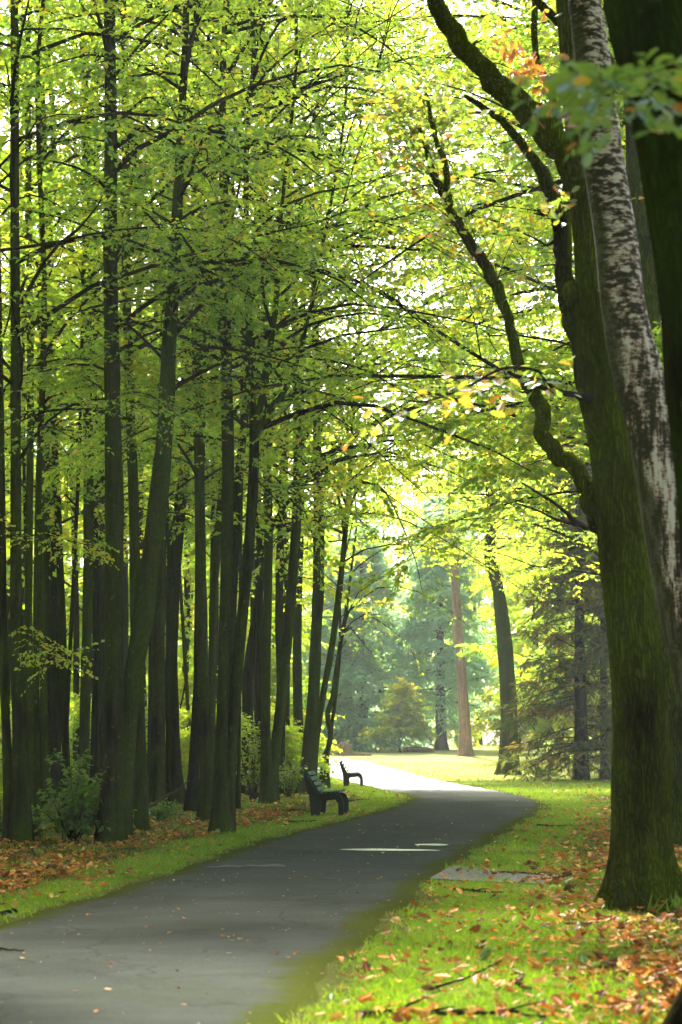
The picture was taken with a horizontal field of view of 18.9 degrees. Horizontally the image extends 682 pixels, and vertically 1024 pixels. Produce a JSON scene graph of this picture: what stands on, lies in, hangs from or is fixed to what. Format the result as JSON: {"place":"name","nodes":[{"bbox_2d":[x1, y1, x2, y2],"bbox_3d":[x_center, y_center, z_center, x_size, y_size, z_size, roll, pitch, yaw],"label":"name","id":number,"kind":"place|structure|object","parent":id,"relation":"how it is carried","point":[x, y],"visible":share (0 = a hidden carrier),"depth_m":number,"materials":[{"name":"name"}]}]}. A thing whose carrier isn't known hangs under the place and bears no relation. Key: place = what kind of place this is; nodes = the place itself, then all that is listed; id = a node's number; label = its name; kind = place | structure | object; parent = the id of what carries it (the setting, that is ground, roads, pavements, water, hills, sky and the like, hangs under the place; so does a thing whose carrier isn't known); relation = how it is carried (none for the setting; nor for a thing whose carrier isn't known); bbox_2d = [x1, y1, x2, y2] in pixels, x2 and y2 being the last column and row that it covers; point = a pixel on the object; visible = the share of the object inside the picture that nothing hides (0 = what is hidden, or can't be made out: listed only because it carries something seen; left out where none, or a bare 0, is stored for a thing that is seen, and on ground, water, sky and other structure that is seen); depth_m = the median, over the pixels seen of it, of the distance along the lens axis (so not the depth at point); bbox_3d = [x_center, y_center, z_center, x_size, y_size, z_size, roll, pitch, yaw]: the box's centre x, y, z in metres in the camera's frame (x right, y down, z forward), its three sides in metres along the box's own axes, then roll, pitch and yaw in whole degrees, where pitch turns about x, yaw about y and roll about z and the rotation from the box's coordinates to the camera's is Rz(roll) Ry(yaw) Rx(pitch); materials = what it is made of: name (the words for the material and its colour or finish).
{"place":"outdoors","nodes":[
{"label":"outdoors","id":0,"kind":"place"},
{"bbox_2d":[0,756,542,1023],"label":"path","id":1,"kind":"structure","parent":0,"point":[37,986],"depth_m":17.09,"materials":[{"name":"grey asphalt"}]},
{"bbox_2d":[0,0,590,743],"label":"sky","id":2,"kind":"structure","parent":0,"point":[487,739],"materials":[{"name":"white"}]},
{"bbox_2d":[0,744,681,1023],"bbox_3d":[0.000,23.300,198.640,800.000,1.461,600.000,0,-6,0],"label":"ground","id":3,"kind":"structure","parent":0,"point":[484,753],"depth_m":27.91,"materials":[{"name":"green plant"}]},
{"bbox_2d":[0,701,11,798],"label":"bush","id":4,"kind":"object","parent":3,"relation":"on","point":[1,783],"visible":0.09,"depth_m":55.17,"materials":[{"name":"green plant"}]},
{"bbox_2d":[1,25,118,702],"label":"forest tree","id":5,"kind":"object","parent":3,"relation":"on","point":[8,602],"visible":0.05,"depth_m":67.56,"materials":[{"name":"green plant"}]},
{"bbox_2d":[31,748,110,841],"bbox_3d":[-4.157,4.412,31.971,1.767,1.451,1.447,0,-6,0],"label":"shrub","id":6,"kind":"object","parent":3,"relation":"on","point":[78,813],"visible":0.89,"depth_m":31.75,"materials":[{"name":"green plant"}]},
{"bbox_2d":[0,0,146,812],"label":"forest tree","id":7,"kind":"object","parent":3,"relation":"on","point":[44,730],"visible":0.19,"depth_m":45.17,"materials":[{"name":"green plant"}]},
{"bbox_2d":[0,0,151,800],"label":"forest tree","id":8,"kind":"object","parent":3,"relation":"on","point":[54,715],"visible":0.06,"depth_m":54.30,"materials":[{"name":"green plant"}]},
{"bbox_2d":[5,53,159,679],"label":"forest tree","id":9,"kind":"object","parent":3,"relation":"on","point":[125,624],"visible":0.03,"depth_m":73.08,"materials":[{"name":"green plant"}]},
{"bbox_2d":[2,18,169,642],"bbox_3d":[-9.736,-5.167,64.635,7.378,27.928,7.411,4,-8,-33],"label":"forest tree","id":10,"kind":"object","parent":3,"relation":"on","point":[23,588],"visible":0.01,"depth_m":64.25,"materials":[{"name":"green plant"}]},
{"bbox_2d":[0,0,184,667],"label":"forest tree","id":11,"kind":"object","parent":3,"relation":"on","point":[23,417],"visible":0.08,"depth_m":47.81,"materials":[{"name":"green plant"}]},
{"bbox_2d":[0,305,192,730],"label":"broadleaf tree","id":12,"kind":"object","parent":3,"relation":"on","point":[80,618],"visible":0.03,"depth_m":77.27,"materials":[{"name":"green plant"}]},
{"bbox_2d":[61,688,147,782],"bbox_3d":[-7.566,7.278,61.751,5.003,4.026,4.265,0,-6,0],"label":"bush","id":13,"kind":"object","parent":3,"relation":"on","point":[73,724],"visible":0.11,"depth_m":61.24,"materials":[{"name":"green plant"}]},
{"bbox_2d":[0,1,211,783],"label":"forest tree","id":14,"kind":"object","parent":3,"relation":"on","point":[76,643],"visible":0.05,"depth_m":62.94,"materials":[{"name":"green plant"}]},
{"bbox_2d":[3,3,218,796],"bbox_3d":[-6.197,-5.562,55.956,8.462,26.758,7.026,0,-6,0],"label":"forest tree","id":15,"kind":"object","parent":3,"relation":"on","point":[101,580],"visible":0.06,"depth_m":55.28,"materials":[{"name":"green plant"}]},
{"bbox_2d":[32,354,193,693],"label":"broadleaf tree","id":16,"kind":"object","parent":3,"relation":"on","point":[68,567],"visible":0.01,"depth_m":92.60,"materials":[{"name":"green plant"}]},
{"bbox_2d":[0,1,236,815],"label":"forest tree","id":17,"kind":"object","parent":3,"relation":"on","point":[29,465],"visible":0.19,"depth_m":43.46,"materials":[{"name":"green plant"}]},
{"bbox_2d":[0,4,243,804],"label":"forest tree","id":18,"kind":"object","parent":3,"relation":"on","point":[57,518],"visible":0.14,"depth_m":46.97,"materials":[{"name":"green plant"}]},
{"bbox_2d":[0,2,243,807],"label":"forest tree","id":19,"kind":"object","parent":3,"relation":"on","point":[46,568],"visible":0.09,"depth_m":48.88,"materials":[{"name":"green plant"}]},
{"bbox_2d":[0,0,263,785],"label":"forest tree","id":20,"kind":"object","parent":3,"relation":"on","point":[87,618],"visible":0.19,"depth_m":45.90,"materials":[{"name":"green plant"}]},
{"bbox_2d":[0,1,290,804],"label":"forest tree","id":21,"kind":"object","parent":3,"relation":"on","point":[93,738],"visible":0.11,"depth_m":50.71,"materials":[{"name":"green plant"}]},
{"bbox_2d":[55,301,243,706],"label":"broadleaf tree","id":22,"kind":"object","parent":3,"relation":"on","point":[190,582],"visible":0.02,"depth_m":76.96,"materials":[{"name":"green plant"}]},
{"bbox_2d":[32,0,269,744],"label":"forest tree","id":23,"kind":"object","parent":3,"relation":"on","point":[141,513],"visible":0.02,"depth_m":64.40,"materials":[{"name":"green plant"}]},
{"bbox_2d":[0,0,308,838],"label":"forest tree","id":24,"kind":"object","parent":3,"relation":"on","point":[44,348],"visible":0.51,"depth_m":33.77,"materials":[{"name":"green plant"}]},
{"bbox_2d":[2,1,308,793],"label":"forest tree","id":25,"kind":"object","parent":3,"relation":"on","point":[150,666],"visible":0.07,"depth_m":51.26,"materials":[{"name":"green plant"}]},
{"bbox_2d":[0,0,326,808],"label":"forest tree","id":26,"kind":"object","parent":3,"relation":"on","point":[78,512],"visible":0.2,"depth_m":44.58,"materials":[{"name":"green plant"}]},
{"bbox_2d":[0,1,337,809],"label":"forest tree","id":27,"kind":"object","parent":3,"relation":"on","point":[168,733],"visible":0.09,"depth_m":47.65,"materials":[{"name":"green plant"}]},
{"bbox_2d":[149,797,195,820],"bbox_3d":[-3.411,5.889,40.401,1.208,0.524,1.135,0,-6,0],"label":"shrub","id":28,"kind":"object","parent":3,"relation":"on","point":[160,815],"visible":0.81,"depth_m":40.16,"materials":[{"name":"green plant"}]},
{"bbox_2d":[139,399,217,729],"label":"forest tree","id":29,"kind":"object","parent":3,"relation":"on","point":[185,668],"visible":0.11,"depth_m":58.86,"materials":[{"name":"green plant"}]},
{"bbox_2d":[60,2,298,807],"bbox_3d":[-3.998,-3.963,49.671,6.452,22.164,8.263,-1,-7,9],"label":"forest tree","id":30,"kind":"object","parent":3,"relation":"on","point":[157,788],"visible":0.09,"depth_m":49.19,"materials":[{"name":"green plant"}]},
{"bbox_2d":[145,646,217,761],"bbox_3d":[-5.167,6.556,63.511,3.792,5.042,4.822,-2,-7,16],"label":"bush","id":31,"kind":"object","parent":3,"relation":"on","point":[181,690],"visible":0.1,"depth_m":64.01,"materials":[{"name":"green plant"}]},
{"bbox_2d":[78,37,291,777],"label":"forest tree","id":32,"kind":"object","parent":3,"relation":"on","point":[187,595],"depth_m":77.77,"materials":[{"name":"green plant"}]},
{"bbox_2d":[0,0,373,843],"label":"forest tree","id":33,"kind":"object","parent":3,"relation":"on","point":[18,824],"visible":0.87,"depth_m":31.54,"materials":[{"name":"green plant"}]},
{"bbox_2d":[61,294,344,727],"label":"broadleaf tree","id":34,"kind":"object","parent":3,"relation":"on","point":[272,654],"visible":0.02,"depth_m":93.94,"materials":[{"name":"green plant"}]},
{"bbox_2d":[0,0,410,830],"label":"forest tree","id":35,"kind":"object","parent":3,"relation":"on","point":[140,798],"visible":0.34,"depth_m":36.00,"materials":[{"name":"green plant"}]},
{"bbox_2d":[50,1,370,804],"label":"forest tree","id":36,"kind":"object","parent":3,"relation":"on","point":[176,547],"visible":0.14,"depth_m":51.38,"materials":[{"name":"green plant"}]},
{"bbox_2d":[165,704,259,788],"bbox_3d":[-4.146,6.983,57.269,3.790,3.458,3.481,0,-6,0],"label":"bush","id":37,"kind":"object","parent":3,"relation":"on","point":[185,739],"visible":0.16,"depth_m":56.98,"materials":[{"name":"green plant"}]},
{"bbox_2d":[0,0,446,841],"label":"forest tree","id":38,"kind":"object","parent":3,"relation":"on","point":[122,692],"visible":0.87,"depth_m":32.34,"materials":[{"name":"green plant"}]},
{"bbox_2d":[92,0,362,595],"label":"forest tree","id":39,"kind":"object","parent":3,"relation":"on","point":[332,564],"visible":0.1,"depth_m":54.09,"materials":[{"name":"green plant"}]},
{"bbox_2d":[125,73,332,703],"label":"forest tree","id":40,"kind":"object","parent":3,"relation":"on","point":[217,636],"visible":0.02,"depth_m":74.45,"materials":[{"name":"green plant"}]},
{"bbox_2d":[70,0,398,808],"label":"forest tree","id":41,"kind":"object","parent":3,"relation":"on","point":[240,534],"visible":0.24,"depth_m":48.40,"materials":[{"name":"green plant"}]},
{"bbox_2d":[146,462,342,762],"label":"broadleaf tree","id":42,"kind":"object","parent":3,"relation":"on","point":[304,677],"visible":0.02,"depth_m":99.19,"materials":[{"name":"green plant"}]},
{"bbox_2d":[80,7,419,811],"bbox_3d":[-2.361,-4.687,46.871,9.169,22.987,6.510,4,-7,-30],"label":"forest tree","id":43,"kind":"object","parent":3,"relation":"on","point":[192,793],"visible":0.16,"depth_m":46.87,"materials":[{"name":"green plant"}]},
{"bbox_2d":[236,716,270,801],"bbox_3d":[-2.330,6.377,53.449,1.152,2.382,1.657,6,-9,-42],"label":"shrub","id":44,"kind":"object","parent":3,"relation":"on","point":[255,781],"visible":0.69,"depth_m":53.27,"materials":[{"name":"green plant"}]},
{"bbox_2d":[124,28,392,770],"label":"forest tree","id":45,"kind":"object","parent":3,"relation":"on","point":[380,541],"visible":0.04,"depth_m":66.78,"materials":[{"name":"green plant"}]},
{"bbox_2d":[119,289,398,781],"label":"broadleaf tree","id":46,"kind":"object","parent":3,"relation":"on","point":[304,635],"visible":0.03,"depth_m":84.54,"materials":[{"name":"green plant"}]},
{"bbox_2d":[38,0,482,821],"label":"forest tree","id":47,"kind":"object","parent":3,"relation":"on","point":[206,766],"visible":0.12,"depth_m":40.27,"materials":[{"name":"green plant"}]},
{"bbox_2d":[124,0,402,709],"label":"forest tree","id":48,"kind":"object","parent":3,"relation":"on","point":[235,569],"visible":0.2,"depth_m":50.27,"materials":[{"name":"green plant"}]},
{"bbox_2d":[138,2,391,769],"bbox_3d":[-1.817,-3.999,51.134,7.304,22.574,7.412,0,-6,0],"label":"forest tree","id":49,"kind":"object","parent":3,"relation":"on","point":[214,581],"visible":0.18,"depth_m":50.91,"materials":[{"name":"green plant"}]},
{"bbox_2d":[208,539,331,756],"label":"broadleaf tree","id":50,"kind":"object","parent":3,"relation":"on","point":[274,688],"visible":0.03,"depth_m":94.13,"materials":[{"name":"green plant"}]},
{"bbox_2d":[149,10,395,718],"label":"forest tree","id":51,"kind":"object","parent":3,"relation":"on","point":[208,562],"visible":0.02,"depth_m":66.58,"materials":[{"name":"green plant"}]},
{"bbox_2d":[173,67,389,716],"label":"forest tree","id":52,"kind":"object","parent":3,"relation":"on","point":[252,592],"visible":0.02,"depth_m":74.58,"materials":[{"name":"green plant"}]},
{"bbox_2d":[192,450,373,712],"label":"broadleaf tree","id":53,"kind":"object","parent":3,"relation":"on","point":[304,643],"visible":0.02,"depth_m":129.40,"materials":[{"name":"green plant"}]},
{"bbox_2d":[181,27,389,586],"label":"forest tree","id":54,"kind":"object","parent":3,"relation":"on","point":[346,564],"visible":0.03,"depth_m":77.43,"materials":[{"name":"green plant"}]},
{"bbox_2d":[146,4,427,795],"bbox_3d":[-2.428,-6.393,59.696,10.204,29.252,9.625,0,-6,0],"label":"forest tree","id":55,"kind":"object","parent":3,"relation":"on","point":[259,628],"visible":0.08,"depth_m":58.98,"materials":[{"name":"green plant"}]},
{"bbox_2d":[279,756,307,796],"bbox_3d":[-1.642,7.539,58.463,1.630,1.202,0.938,4,-7,-30],"label":"shrub","id":56,"kind":"object","parent":3,"relation":"on","point":[288,788],"visible":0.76,"depth_m":58.45,"materials":[{"name":"green plant"}]},
{"bbox_2d":[253,714,337,792],"bbox_3d":[-1.580,7.919,63.292,2.968,3.344,3.114,0,-6,0],"label":"bush","id":57,"kind":"object","parent":3,"relation":"on","point":[293,753],"visible":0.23,"depth_m":63.08,"materials":[{"name":"green plant"}]},
{"bbox_2d":[0,16,591,744],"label":"wood","id":58,"kind":"object","parent":3,"relation":"on","point":[2,142],"visible":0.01,"depth_m":54.49,"materials":[{"name":"green plant"}]},
{"bbox_2d":[63,0,531,803],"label":"forest tree","id":59,"kind":"object","parent":3,"relation":"on","point":[269,766],"visible":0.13,"depth_m":53.02,"materials":[{"name":"green plant"}]},
{"bbox_2d":[181,7,415,794],"bbox_3d":[-1.556,-5.496,63.425,9.104,28.317,7.496,-3,-7,27],"label":"forest tree","id":60,"kind":"object","parent":3,"relation":"on","point":[278,612],"visible":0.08,"depth_m":62.05,"materials":[{"name":"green plant"}]},
{"bbox_2d":[188,3,435,795],"bbox_3d":[-0.972,-6.527,61.057,8.270,29.853,7.623,0,-6,0],"label":"forest tree","id":61,"kind":"object","parent":3,"relation":"on","point":[248,685],"visible":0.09,"depth_m":60.68,"materials":[{"name":"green plant"}]},
{"bbox_2d":[2,0,624,833],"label":"forest tree","id":62,"kind":"object","parent":3,"relation":"on","point":[222,818],"visible":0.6,"depth_m":35.33,"materials":[{"name":"green plant"}]},
{"bbox_2d":[201,3,433,779],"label":"forest tree","id":63,"kind":"object","parent":3,"relation":"on","point":[287,705],"visible":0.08,"depth_m":71.68,"materials":[{"name":"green plant"}]},
{"bbox_2d":[236,2,403,773],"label":"forest tree","id":64,"kind":"object","parent":3,"relation":"on","point":[297,677],"visible":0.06,"depth_m":72.90,"materials":[{"name":"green plant"}]},
{"bbox_2d":[303,771,348,815],"bbox_3d":[-0.315,6.034,44.030,0.865,0.925,1.840,0,-6,4],"label":"park bench","id":65,"kind":"object","parent":3,"relation":"on","point":[318,797],"visible":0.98,"depth_m":43.23,"materials":[{"name":"green paint"}]},
{"bbox_2d":[0,769,681,1023],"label":"fallen leaves","id":66,"kind":"object","parent":3,"relation":"on","point":[672,966],"depth_m":16.57,"materials":[{"name":"brown plant"}]},
{"bbox_2d":[290,551,391,751],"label":"conifer tree","id":67,"kind":"object","parent":3,"relation":"on","point":[370,661],"visible":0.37,"depth_m":135.04,"materials":[{"name":"green plant"}]},
{"bbox_2d":[322,742,370,755],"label":"bush","id":68,"kind":"object","parent":3,"relation":"on","point":[345,747],"visible":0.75,"depth_m":123.31,"materials":[{"name":"green plant"}]},
{"bbox_2d":[117,0,580,794],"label":"forest tree","id":69,"kind":"object","parent":3,"relation":"on","point":[313,718],"visible":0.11,"depth_m":61.77,"materials":[{"name":"green plant"}]},
{"bbox_2d":[272,385,425,738],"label":"broadleaf tree","id":70,"kind":"object","parent":3,"relation":"on","point":[370,521],"visible":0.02,"depth_m":179.02,"materials":[{"name":"green plant"}]},
{"bbox_2d":[37,0,662,607],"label":"broadleaf tree","id":71,"kind":"object","parent":3,"relation":"on","point":[523,434],"visible":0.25,"depth_m":36.46,"materials":[{"name":"green plant"}]},
{"bbox_2d":[339,760,362,785],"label":"park bench","id":72,"kind":"object","parent":3,"relation":"on","point":[347,777],"visible":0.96,"depth_m":73.21,"materials":[{"name":"black paint"}]},
{"bbox_2d":[302,523,446,751],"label":"conifer tree","id":73,"kind":"object","parent":3,"relation":"on","point":[378,560],"visible":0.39,"depth_m":135.57,"materials":[{"name":"green plant"}]},
{"bbox_2d":[303,388,470,708],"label":"broadleaf tree","id":74,"kind":"object","parent":3,"relation":"on","point":[383,534],"visible":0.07,"depth_m":194.42,"materials":[{"name":"green plant"}]},
{"bbox_2d":[298,459,486,788],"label":"forest tree","id":75,"kind":"object","parent":3,"relation":"on","point":[333,695],"visible":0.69,"depth_m":70.07,"materials":[{"name":"green plant"}]},
{"bbox_2d":[130,0,660,614],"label":"broadleaf tree","id":76,"kind":"object","parent":3,"relation":"on","point":[472,78],"visible":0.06,"depth_m":49.56,"materials":[{"name":"green plant"}]},
{"bbox_2d":[355,676,437,751],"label":"bush","id":77,"kind":"object","parent":3,"relation":"on","point":[406,703],"visible":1,"depth_m":129.54,"materials":[{"name":"green plant"}]},
{"bbox_2d":[327,483,475,741],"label":"broadleaf tree","id":78,"kind":"object","parent":3,"relation":"on","point":[403,502],"visible":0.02,"depth_m":233.35,"materials":[{"name":"green plant"}]},
{"bbox_2d":[350,397,492,744],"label":"broadleaf tree","id":79,"kind":"object","parent":3,"relation":"on","point":[486,607],"visible":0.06,"depth_m":199.14,"materials":[{"name":"green plant"}]},
{"bbox_2d":[371,495,499,749],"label":"conifer tree","id":80,"kind":"object","parent":3,"relation":"on","point":[426,632],"visible":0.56,"depth_m":135.97,"materials":[{"name":"green plant"}]},
{"bbox_2d":[388,351,486,755],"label":"pine tree","id":81,"kind":"object","parent":3,"relation":"on","point":[465,746],"visible":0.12,"depth_m":123.01,"materials":[{"name":"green plant"}]},
{"bbox_2d":[337,150,596,774],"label":"broadleaf tree","id":82,"kind":"object","parent":3,"relation":"on","point":[505,654],"visible":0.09,"depth_m":92.81,"materials":[{"name":"green plant"}]},
{"bbox_2d":[395,484,538,742],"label":"broadleaf tree","id":83,"kind":"object","parent":3,"relation":"on","point":[451,736],"visible":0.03,"depth_m":227.20,"materials":[{"name":"green plant"}]},
{"bbox_2d":[371,415,568,744],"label":"broadleaf tree","id":84,"kind":"object","parent":3,"relation":"on","point":[450,643],"visible":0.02,"depth_m":188.92,"materials":[{"name":"green plant"}]},
{"bbox_2d":[381,439,567,734],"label":"broadleaf tree","id":85,"kind":"object","parent":3,"relation":"on","point":[473,532],"visible":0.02,"depth_m":163.54,"materials":[{"name":"green plant"}]},
{"bbox_2d":[288,0,681,847],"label":"oak tree","id":86,"kind":"object","parent":3,"relation":"on","point":[652,306],"visible":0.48,"depth_m":30.99,"materials":[{"name":"green plant"}]},
{"bbox_2d":[430,865,553,884],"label":"paving slab","id":87,"kind":"structure","parent":3,"relation":"on","point":[452,871],"depth_m":23.28,"materials":[{"name":"concrete"}]},
{"bbox_2d":[455,675,552,746],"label":"bush","id":88,"kind":"object","parent":3,"relation":"on","point":[487,698],"visible":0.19,"depth_m":126.34,"materials":[{"name":"green plant"}]},
{"bbox_2d":[328,0,681,912],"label":"oak tree","id":89,"kind":"object","parent":3,"relation":"on","point":[642,864],"visible":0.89,"depth_m":19.20,"materials":[{"name":"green plant"}]},
{"bbox_2d":[415,357,599,749],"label":"broadleaf tree","id":90,"kind":"object","parent":3,"relation":"on","point":[515,614],"visible":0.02,"depth_m":140.79,"materials":[{"name":"green plant"}]},
{"bbox_2d":[353,21,662,599],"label":"broadleaf tree","id":91,"kind":"object","parent":3,"relation":"on","point":[543,551],"visible":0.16,"depth_m":67.14,"materials":[{"name":"green plant"}]},
{"bbox_2d":[413,341,609,756],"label":"broadleaf tree","id":92,"kind":"object","parent":3,"relation":"on","point":[518,646],"visible":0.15,"depth_m":117.43,"materials":[{"name":"green plant"}]},
{"bbox_2d":[433,438,594,744],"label":"broadleaf tree","id":93,"kind":"object","parent":3,"relation":"on","point":[497,683],"visible":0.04,"depth_m":176.13,"materials":[{"name":"green plant"}]},
{"bbox_2d":[462,323,610,705],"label":"broadleaf tree","id":94,"kind":"object","parent":3,"relation":"on","point":[486,583],"visible":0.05,"depth_m":104.55,"materials":[{"name":"green plant"}]},
{"bbox_2d":[494,425,611,781],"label":"conifer tree","id":95,"kind":"object","parent":3,"relation":"on","point":[581,744],"visible":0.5,"depth_m":84.73,"materials":[{"name":"green plant"}]},
{"bbox_2d":[516,671,608,757],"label":"bush","id":96,"kind":"object","parent":3,"relation":"on","point":[547,724],"visible":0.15,"depth_m":117.39,"materials":[{"name":"green plant"}]},
{"bbox_2d":[516,437,610,763],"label":"broadleaf tree","id":97,"kind":"object","parent":3,"relation":"on","point":[522,622],"visible":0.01,"depth_m":97.54,"materials":[{"name":"green plant"}]},
{"bbox_2d":[510,0,681,1023],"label":"oak tree","id":98,"kind":"object","parent":3,"relation":"on","point":[645,37],"visible":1,"depth_m":10.64,"materials":[{"name":"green plant"}]},
{"bbox_2d":[568,0,681,709],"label":"birch tree","id":99,"kind":"object","parent":3,"relation":"on","point":[636,368],"visible":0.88,"depth_m":15.72,"materials":[{"name":"white plant"}]},
{"bbox_2d":[640,891,681,912],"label":"grass tuft","id":100,"kind":"object","parent":3,"relation":"on","point":[676,904],"visible":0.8,"depth_m":18.37,"materials":[{"name":"green plant"}]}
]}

